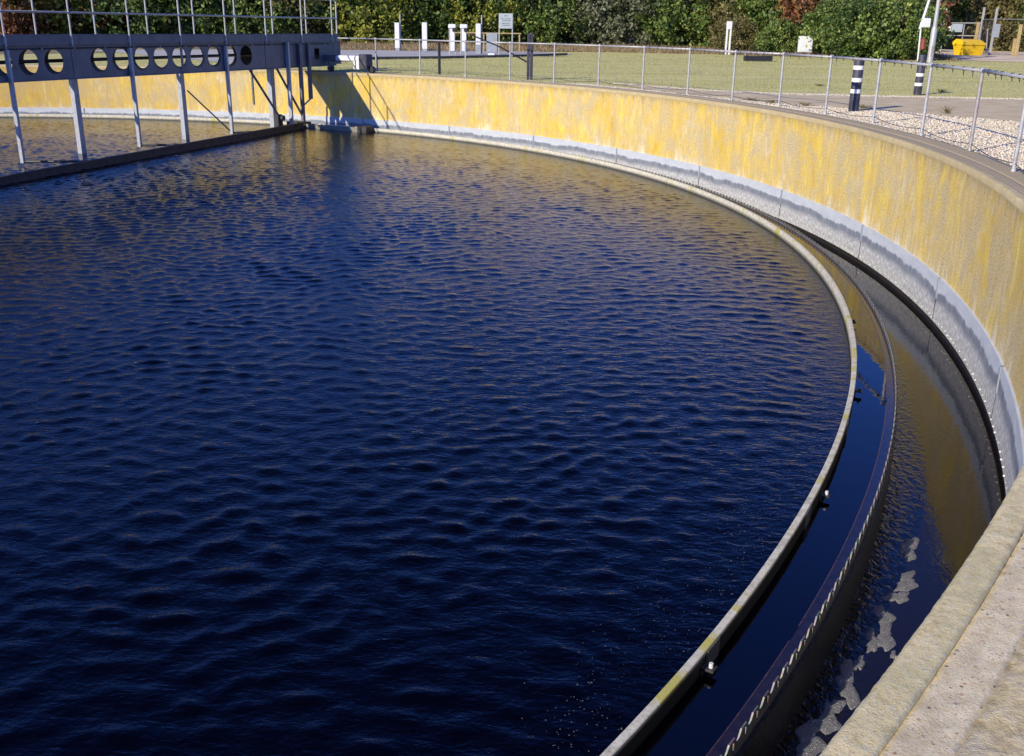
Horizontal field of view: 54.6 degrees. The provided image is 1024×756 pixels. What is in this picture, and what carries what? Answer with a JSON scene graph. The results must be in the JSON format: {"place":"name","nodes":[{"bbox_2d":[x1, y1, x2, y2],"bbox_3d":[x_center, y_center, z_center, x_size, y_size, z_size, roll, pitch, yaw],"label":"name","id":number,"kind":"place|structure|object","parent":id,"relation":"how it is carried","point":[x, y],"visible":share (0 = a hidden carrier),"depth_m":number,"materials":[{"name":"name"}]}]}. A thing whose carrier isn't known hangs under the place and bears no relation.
{"place":"outdoors","nodes":[
{"label":"outdoors","id":0,"kind":"place"},
{"bbox_2d":[95,49,569,62],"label":"road","id":1,"kind":"structure","parent":0,"point":[385,53],"depth_m":58.24,"materials":[{"name":"grey asphalt"}]},
{"bbox_2d":[395,14,400,50],"bbox_3d":[-7.358,-22.282,63.915,0.385,2.250,0.200,1,20,0],"label":"service post","id":2,"kind":"object","parent":1,"relation":"on","point":[397,36],"visible":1,"depth_m":63.91,"materials":[{"name":"white plastic"}]},
{"bbox_2d":[422,22,427,51],"bbox_3d":[-5.533,-21.617,62.863,0.320,1.750,0.200,1,20,0],"label":"service post","id":3,"kind":"object","parent":1,"relation":"on","point":[424,36],"visible":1,"depth_m":62.76,"materials":[{"name":"white plastic"}]},
{"bbox_2d":[448,24,455,54],"bbox_3d":[-3.443,-19.548,57.233,0.450,1.670,0.340,1,20,0],"label":"meter post","id":4,"kind":"object","parent":1,"relation":"on","point":[452,31],"visible":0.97,"depth_m":57.15,"materials":[{"name":"white plastic"}]},
{"bbox_2d":[460,24,467,54],"bbox_3d":[-2.765,-19.472,57.047,0.450,1.670,0.340,1,20,0],"label":"meter post","id":5,"kind":"object","parent":1,"relation":"on","point":[463,30],"visible":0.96,"depth_m":56.96,"materials":[{"name":"white plastic"}]},
{"bbox_2d":[372,53,567,59],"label":"kerb","id":6,"kind":"structure","parent":1,"relation":"on","point":[451,57],"depth_m":52.34,"materials":[{"name":"grey concrete"}]},
{"bbox_2d":[476,15,481,53],"bbox_3d":[-1.989,-20.665,59.668,0.395,2.215,0.210,1,20,0],"label":"service post","id":7,"kind":"object","parent":1,"relation":"on","point":[479,35],"visible":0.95,"depth_m":59.64,"materials":[{"name":"white plastic"}]},
{"bbox_2d":[451,32,520,52],"bbox_3d":[-1.722,-21.633,63.887,4.600,1.195,0.120,1,20,0],"label":"barrier rail","id":8,"kind":"object","parent":1,"relation":"on","point":[483,33],"visible":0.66,"depth_m":63.65,"materials":[{"name":"silver metal"}]},
{"bbox_2d":[487,33,497,54],"bbox_3d":[-1.145,-19.074,56.670,0.620,1.235,0.325,1,20,0],"label":"cabinet","id":9,"kind":"object","parent":1,"relation":"on","point":[491,37],"visible":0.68,"depth_m":56.70,"materials":[{"name":"white plastic"}]},
{"bbox_2d":[498,13,512,56],"bbox_3d":[-0.340,-18.856,54.540,0.789,2.250,0.105,1,20,0],"label":"sign","id":10,"kind":"object","parent":1,"relation":"on","point":[505,20],"visible":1,"depth_m":54.28,"materials":[{"name":"white metal"}]},
{"bbox_2d":[0,117,850,755],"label":"water","id":11,"kind":"structure","parent":0,"point":[328,443],"depth_m":8.63,"materials":[{"name":"blue liquid"}]},
{"bbox_2d":[521,356,846,751],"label":"scum specks","id":12,"kind":"object","parent":11,"relation":"on","point":[687,585],"visible":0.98,"depth_m":6.11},
{"bbox_2d":[0,42,941,60],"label":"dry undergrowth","id":13,"kind":"object","parent":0,"point":[31,52],"visible":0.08,"depth_m":59.51,"materials":[{"name":"brown plant"}]},
{"bbox_2d":[0,0,61,33],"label":"bush","id":14,"kind":"object","parent":13,"relation":"on","point":[17,23],"visible":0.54,"depth_m":67.74,"materials":[{"name":"green plant"}]},
{"bbox_2d":[0,0,113,33],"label":"bush","id":15,"kind":"object","parent":13,"relation":"on","point":[55,17],"visible":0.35,"depth_m":69.43,"materials":[{"name":"green plant"}]},
{"bbox_2d":[27,0,132,33],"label":"bush","id":16,"kind":"object","parent":13,"relation":"on","point":[104,21],"visible":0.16,"depth_m":70.91,"materials":[{"name":"green plant"}]},
{"bbox_2d":[59,0,180,33],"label":"bush","id":17,"kind":"object","parent":13,"relation":"on","point":[115,29],"visible":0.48,"depth_m":70.26,"materials":[{"name":"green plant"}]},
{"bbox_2d":[117,0,217,33],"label":"bush","id":18,"kind":"object","parent":13,"relation":"on","point":[175,28],"visible":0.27,"depth_m":72.72,"materials":[{"name":"green plant"}]},
{"bbox_2d":[154,0,277,33],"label":"bush","id":19,"kind":"object","parent":13,"relation":"on","point":[202,20],"visible":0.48,"depth_m":72.16,"materials":[{"name":"green plant"}]},
{"bbox_2d":[191,0,311,33],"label":"bush","id":20,"kind":"object","parent":13,"relation":"on","point":[277,22],"visible":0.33,"depth_m":72.78,"materials":[{"name":"green plant"}]},
{"bbox_2d":[231,0,340,33],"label":"bush","id":21,"kind":"object","parent":13,"relation":"on","point":[296,4],"visible":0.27,"depth_m":74.69,"materials":[{"name":"green plant"}]},
{"bbox_2d":[276,0,367,44],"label":"bush","id":22,"kind":"object","parent":13,"relation":"on","point":[310,12],"visible":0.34,"depth_m":75.34,"materials":[{"name":"green plant"}]},
{"bbox_2d":[311,0,422,44],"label":"bush","id":23,"kind":"object","parent":13,"relation":"on","point":[380,29],"visible":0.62,"depth_m":75.42,"materials":[{"name":"green plant"}]},
{"bbox_2d":[348,0,449,44],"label":"bush","id":24,"kind":"object","parent":13,"relation":"on","point":[413,29],"visible":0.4,"depth_m":77.10,"materials":[{"name":"green plant"}]},
{"bbox_2d":[408,0,491,45],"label":"bush","id":25,"kind":"object","parent":13,"relation":"on","point":[443,31],"visible":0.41,"depth_m":78.06,"materials":[{"name":"green plant"}]},
{"bbox_2d":[432,0,528,44],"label":"bush","id":26,"kind":"object","parent":13,"relation":"on","point":[488,15],"visible":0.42,"depth_m":77.64,"materials":[{"name":"green plant"}]},
{"bbox_2d":[470,0,578,45],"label":"bush","id":27,"kind":"object","parent":13,"relation":"on","point":[496,7],"visible":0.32,"depth_m":78.27,"materials":[{"name":"green plant"}]},
{"bbox_2d":[158,41,957,60],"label":"undergrowth","id":28,"kind":"object","parent":13,"relation":"on","point":[414,46],"visible":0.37,"depth_m":68.87,"materials":[{"name":"green plant"}]},
{"bbox_2d":[513,0,608,46],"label":"bush","id":29,"kind":"object","parent":13,"relation":"on","point":[530,26],"visible":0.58,"depth_m":77.91,"materials":[{"name":"green plant"}]},
{"bbox_2d":[560,0,656,47],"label":"bush","id":30,"kind":"object","parent":13,"relation":"on","point":[589,7],"visible":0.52,"depth_m":77.75,"materials":[{"name":"green plant"}]},
{"bbox_2d":[591,0,698,46],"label":"bush","id":31,"kind":"object","parent":13,"relation":"on","point":[621,31],"visible":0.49,"depth_m":76.95,"materials":[{"name":"green plant"}]},
{"bbox_2d":[628,0,725,46],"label":"bush","id":32,"kind":"object","parent":13,"relation":"on","point":[646,23],"visible":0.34,"depth_m":76.33,"materials":[{"name":"green plant"}]},
{"bbox_2d":[645,0,763,48],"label":"bush","id":33,"kind":"object","parent":13,"relation":"on","point":[700,30],"visible":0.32,"depth_m":74.53,"materials":[{"name":"green plant"}]},
{"bbox_2d":[708,12,760,50],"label":"shrub","id":34,"kind":"object","parent":13,"relation":"on","point":[738,43],"visible":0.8,"depth_m":69.48,"materials":[{"name":"green plant"}]},
{"bbox_2d":[689,0,782,48],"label":"bush","id":35,"kind":"object","parent":13,"relation":"on","point":[715,12],"visible":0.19,"depth_m":72.66,"materials":[{"name":"green plant"}]},
{"bbox_2d":[731,0,822,48],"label":"bush","id":36,"kind":"object","parent":13,"relation":"on","point":[750,12],"visible":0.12,"depth_m":69.98,"materials":[{"name":"green plant"}]},
{"bbox_2d":[750,16,804,52],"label":"shrub","id":37,"kind":"object","parent":13,"relation":"on","point":[768,39],"visible":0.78,"depth_m":66.88,"materials":[{"name":"green plant"}]},
{"bbox_2d":[797,36,813,53],"bbox_3d":[19.037,-21.533,64.372,0.900,1.250,0.320,1,20,0],"label":"utility cabinet","id":38,"kind":"object","parent":13,"relation":"on","point":[803,41],"visible":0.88,"depth_m":64.19,"materials":[{"name":"white plastic"}]},
{"bbox_2d":[771,0,897,52],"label":"bush","id":39,"kind":"object","parent":13,"relation":"on","point":[791,13],"visible":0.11,"depth_m":67.49,"materials":[{"name":"green plant"}]},
{"bbox_2d":[796,0,885,55],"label":"shrub","id":40,"kind":"object","parent":13,"relation":"on","point":[816,17],"visible":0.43,"depth_m":64.06,"materials":[{"name":"green plant"}]},
{"bbox_2d":[802,0,904,28],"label":"shrub","id":41,"kind":"object","parent":13,"relation":"on","point":[899,12],"depth_m":67.19,"materials":[{"name":"green plant"}]},
{"bbox_2d":[820,0,905,57],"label":"shrub","id":42,"kind":"object","parent":13,"relation":"on","point":[851,6],"visible":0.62,"depth_m":61.48,"materials":[{"name":"green plant"}]},
{"bbox_2d":[824,0,959,53],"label":"shrub","id":43,"kind":"object","parent":13,"relation":"on","point":[948,4],"visible":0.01,"depth_m":63.85,"materials":[{"name":"green plant"}]},
{"bbox_2d":[830,0,954,58],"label":"shrub","id":44,"kind":"object","parent":13,"relation":"on","point":[907,46],"visible":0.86,"depth_m":59.79,"materials":[{"name":"green plant"}]},
{"bbox_2d":[0,28,1023,121],"bbox_3d":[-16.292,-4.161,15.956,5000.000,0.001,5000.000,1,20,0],"label":"ground","id":45,"kind":"structure","parent":0,"point":[751,75],"depth_m":39.07,"materials":[{"name":"green plant"}]},
{"bbox_2d":[438,42,440,73],"bbox_3d":[-2.504,-11.005,34.140,0.085,1.040,0.085,-5,20,-16],"label":"marker post","id":46,"kind":"object","parent":45,"relation":"on","point":[439,57],"visible":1,"depth_m":34.10,"materials":[{"name":"black plastic"}]},
{"bbox_2d":[469,32,533,79],"bbox_3d":[-0.353,-10.371,31.901,2.072,1.460,0.144,2,20,4],"label":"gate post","id":47,"kind":"object","parent":45,"relation":"on","point":[529,61],"visible":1,"depth_m":31.81,"materials":[{"name":"black metal"}]},
{"bbox_2d":[0,64,1023,755],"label":"tank wall","id":48,"kind":"structure","parent":45,"relation":"on","point":[930,230],"depth_m":16.05,"materials":[{"name":"concrete"}]},
{"bbox_2d":[0,0,374,184],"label":"rotating bridge","id":49,"kind":"structure","parent":48,"relation":"on","point":[269,53],"depth_m":28.03,"materials":[{"name":"metal"}]},
{"bbox_2d":[287,121,373,132],"bbox_3d":[-6.181,-8.431,33.590,3.466,0.360,0.418,11,22,27],"label":"scum trough","id":50,"kind":"object","parent":49,"relation":"hanging from","point":[361,129],"visible":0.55,"depth_m":33.28,"materials":[{"name":"grey metal"}]},
{"bbox_2d":[318,37,1023,171],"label":"tank railing","id":51,"kind":"object","parent":48,"relation":"on","point":[982,70],"visible":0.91,"depth_m":19.99,"materials":[{"name":"metal"}]},
{"bbox_2d":[533,147,897,755],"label":"overflow weir","id":52,"kind":"object","parent":48,"relation":"attached to","point":[760,723],"visible":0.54,"depth_m":6.26,"materials":[{"name":"metal"}]},
{"bbox_2d":[0,114,862,755],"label":"scum baffle","id":53,"kind":"object","parent":52,"relation":"attached to","point":[636,732],"visible":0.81,"depth_m":7.33,"materials":[{"name":"metal"}]},
{"bbox_2d":[725,21,732,54],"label":"service post","id":54,"kind":"object","parent":45,"relation":"on","point":[729,25],"visible":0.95,"depth_m":65.77,"materials":[{"name":"white plastic"}]},
{"bbox_2d":[743,55,772,60],"bbox_3d":[13.299,-17.290,53.609,1.550,0.280,0.275,-1,20,-5],"label":"timber sleeper","id":55,"kind":"object","parent":45,"relation":"on","point":[756,58],"visible":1,"depth_m":53.48,"materials":[{"name":"black wood"}]},
{"bbox_2d":[623,84,1005,98],"bbox_3d":[31.246,-6.896,25.491,57.676,0.001,4.176,3,20,7],"label":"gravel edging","id":56,"kind":"object","parent":45,"relation":"on","point":[801,93],"visible":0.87,"depth_m":26.66,"materials":[{"name":"grey gravel"}]},
{"bbox_2d":[913,55,926,94],"bbox_3d":[11.109,-8.240,26.993,0.222,1.070,0.222,1,20,0],"label":"bollard","id":57,"kind":"object","parent":45,"relation":"on","point":[919,79],"visible":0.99,"depth_m":26.93,"materials":[{"name":"black plastic"}]},
{"bbox_2d":[917,0,930,60],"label":"camera pole","id":58,"kind":"object","parent":45,"relation":"on","point":[925,23],"visible":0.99,"depth_m":57.75,"materials":[{"name":"white metal"}]},
{"bbox_2d":[927,0,940,61],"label":"lamp post","id":59,"kind":"object","parent":45,"relation":"on","point":[932,43],"visible":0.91,"depth_m":55.86,"materials":[{"name":"grey metal"}]},
{"bbox_2d":[930,45,934,56],"bbox_3d":[23.787,-18.503,56.095,0.160,0.600,0.050,1,20,0],"label":"access door","id":60,"kind":"structure","parent":59,"relation":"in","point":[932,48],"depth_m":56.08,"materials":[{"name":"grey metal"}]},
{"bbox_2d":[322,70,1023,170],"bbox_3d":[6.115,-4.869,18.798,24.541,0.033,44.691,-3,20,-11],"label":"gravel","id":61,"kind":"structure","parent":0,"point":[958,129],"depth_m":18.72,"materials":[{"name":"grey gravel"}]},
{"bbox_2d":[848,60,864,111],"bbox_3d":[7.334,-6.223,21.116,0.222,1.100,0.222,1,20,0],"label":"bollard","id":62,"kind":"object","parent":61,"relation":"on","point":[856,83],"visible":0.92,"depth_m":21.04,"materials":[{"name":"black plastic"}]},
{"bbox_2d":[631,205,894,755],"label":"calm water","id":63,"kind":"structure","parent":0,"point":[699,717],"depth_m":6.44,"materials":[{"name":"blue liquid"}]},
{"bbox_2d":[619,84,1023,121],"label":"path","id":64,"kind":"structure","parent":0,"point":[1004,109],"depth_m":23.90,"materials":[{"name":"grey concrete"}]},
{"bbox_2d":[937,105,952,113],"bbox_3d":[9.186,-5.677,20.907,0.341,0.198,0.544,-4,20,-13],"label":"weed","id":65,"kind":"object","parent":64,"relation":"on","point":[947,111],"visible":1,"depth_m":20.93,"materials":[{"name":"green plant"}]},
{"bbox_2d":[772,229,1005,755],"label":"channel water","id":66,"kind":"structure","parent":0,"point":[946,461],"depth_m":8.69,"materials":[{"name":"black liquid"}]},
{"bbox_2d":[795,729,826,755],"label":"foam patch","id":67,"kind":"object","parent":66,"relation":"on","point":[810,744],"visible":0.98,"depth_m":5.60,"materials":[{"name":"white liquid"}]},
{"bbox_2d":[795,713,841,734],"bbox_3d":[1.783,2.021,5.750,0.327,0.011,0.152,-11,23,-30],"label":"foam patch","id":68,"kind":"object","parent":66,"relation":"on","point":[822,723],"visible":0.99,"depth_m":5.75,"materials":[{"name":"white liquid"}]},
{"bbox_2d":[822,699,846,718],"bbox_3d":[1.897,1.975,5.885,0.115,0.011,0.316,13,23,30],"label":"foam patch","id":69,"kind":"object","parent":66,"relation":"on","point":[832,708],"visible":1,"depth_m":5.91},
{"bbox_2d":[835,659,859,709],"bbox_3d":[2.076,1.885,6.145,0.138,0.011,0.528,6,20,14],"label":"foam patch","id":70,"kind":"object","parent":66,"relation":"on","point":[844,679],"visible":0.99,"depth_m":6.12,"materials":[{"name":"white liquid"}]},
{"bbox_2d":[852,655,864,670],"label":"foam patch","id":71,"kind":"object","parent":66,"relation":"on","point":[859,663],"visible":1,"depth_m":6.32,"materials":[{"name":"white liquid"}]},
{"bbox_2d":[865,627,879,652],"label":"foam patch","id":72,"kind":"object","parent":66,"relation":"on","point":[872,642],"visible":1,"depth_m":6.56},
{"bbox_2d":[873,604,895,625],"bbox_3d":[2.577,1.646,6.838,0.146,0.011,0.337,2,20,3],"label":"foam patch","id":73,"kind":"object","parent":66,"relation":"on","point":[882,615],"visible":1,"depth_m":6.84,"materials":[{"name":"white liquid"}]},
{"bbox_2d":[877,622,895,651],"bbox_3d":[2.523,1.714,6.644,0.126,0.011,0.429,11,22,26],"label":"foam patch","id":74,"kind":"object","parent":66,"relation":"on","point":[887,642],"visible":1,"depth_m":6.59,"materials":[{"name":"white liquid"}]},
{"bbox_2d":[890,650,896,658],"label":"foam patch","id":75,"kind":"object","parent":66,"relation":"on","point":[893,655],"visible":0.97,"depth_m":6.42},
{"bbox_2d":[882,590,909,603],"bbox_3d":[2.762,1.562,7.084,0.250,0.011,0.134,-11,23,-30],"label":"foam patch","id":76,"kind":"object","parent":66,"relation":"on","point":[900,597],"visible":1,"depth_m":7.07,"materials":[{"name":"white liquid"}]},
{"bbox_2d":[893,570,918,591],"bbox_3d":[2.914,1.494,7.280,0.142,0.011,0.399,12,23,30],"label":"foam patch","id":77,"kind":"object","parent":66,"relation":"on","point":[906,583],"visible":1,"depth_m":7.25,"materials":[{"name":"white liquid"}]},
{"bbox_2d":[899,537,918,561],"bbox_3d":[3.099,1.329,7.752,0.147,0.011,0.452,11,22,26],"label":"foam patch","id":78,"kind":"object","parent":66,"relation":"on","point":[908,546],"visible":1,"depth_m":7.74,"materials":[{"name":"white liquid"}]},
{"bbox_2d":[918,494,925,500],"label":"foam patch","id":79,"kind":"object","parent":66,"relation":"on","point":[921,497],"visible":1,"depth_m":8.59,"materials":[{"name":"grey liquid"}]},
{"bbox_2d":[935,48,1023,61],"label":"soil","id":80,"kind":"structure","parent":0,"point":[1006,56],"depth_m":70.75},
{"bbox_2d":[937,2,963,47],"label":"bush","id":81,"kind":"object","parent":80,"relation":"on","point":[953,8],"visible":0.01,"depth_m":101.53,"materials":[{"name":"green plant"}]},
{"bbox_2d":[942,0,988,47],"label":"bush","id":82,"kind":"object","parent":80,"relation":"on","point":[961,10],"visible":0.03,"depth_m":102.46,"materials":[{"name":"green plant"}]},
{"bbox_2d":[952,39,986,54],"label":"grit bin","id":83,"kind":"object","parent":80,"relation":"on","point":[968,46],"visible":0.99,"depth_m":74.35,"materials":[{"name":"yellow plastic"}]},
{"bbox_2d":[940,0,1006,48],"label":"bush","id":84,"kind":"object","parent":80,"relation":"on","point":[966,4],"visible":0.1,"depth_m":98.45,"materials":[{"name":"green plant"}]},
{"bbox_2d":[974,22,979,38],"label":"timber post","id":85,"kind":"object","parent":80,"relation":"on","point":[977,30],"visible":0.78,"depth_m":80.60,"materials":[{"name":"brown wood"}]},
{"bbox_2d":[940,7,1023,54],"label":"compound fence","id":86,"kind":"object","parent":80,"relation":"on","point":[983,20],"visible":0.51,"depth_m":79.08,"materials":[{"name":"metal"}]},
{"bbox_2d":[951,24,962,31],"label":"fence sign","id":87,"kind":"object","parent":86,"relation":"attached to","point":[957,27],"visible":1,"depth_m":83.51,"materials":[{"name":"white metal"}]},
{"bbox_2d":[991,24,1000,37],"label":"fence sign","id":88,"kind":"object","parent":86,"relation":"attached to","point":[996,31],"visible":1,"depth_m":74.55,"materials":[{"name":"grey metal"}]},
{"bbox_2d":[962,0,1023,50],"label":"bush","id":89,"kind":"object","parent":80,"relation":"on","point":[972,16],"visible":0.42,"depth_m":93.97,"materials":[{"name":"green plant"}]},
{"bbox_2d":[979,0,1023,50],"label":"bush","id":90,"kind":"object","parent":80,"relation":"on","point":[1004,12],"visible":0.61,"depth_m":91.53,"materials":[{"name":"green plant"}]},
{"bbox_2d":[1011,38,1016,54],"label":"timber post","id":91,"kind":"object","parent":80,"relation":"on","point":[1013,46],"visible":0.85,"depth_m":76.02,"materials":[{"name":"brown wood"}]},
{"bbox_2d":[1010,3,1023,50],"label":"bush","id":92,"kind":"object","parent":80,"relation":"on","point":[1022,14],"visible":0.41,"depth_m":90.52,"materials":[{"name":"green plant"}]},
{"bbox_2d":[1014,24,1022,55],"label":"timber post","id":93,"kind":"object","parent":80,"relation":"on","point":[1018,39],"visible":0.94,"depth_m":73.22,"materials":[{"name":"brown wood"}]}
]}

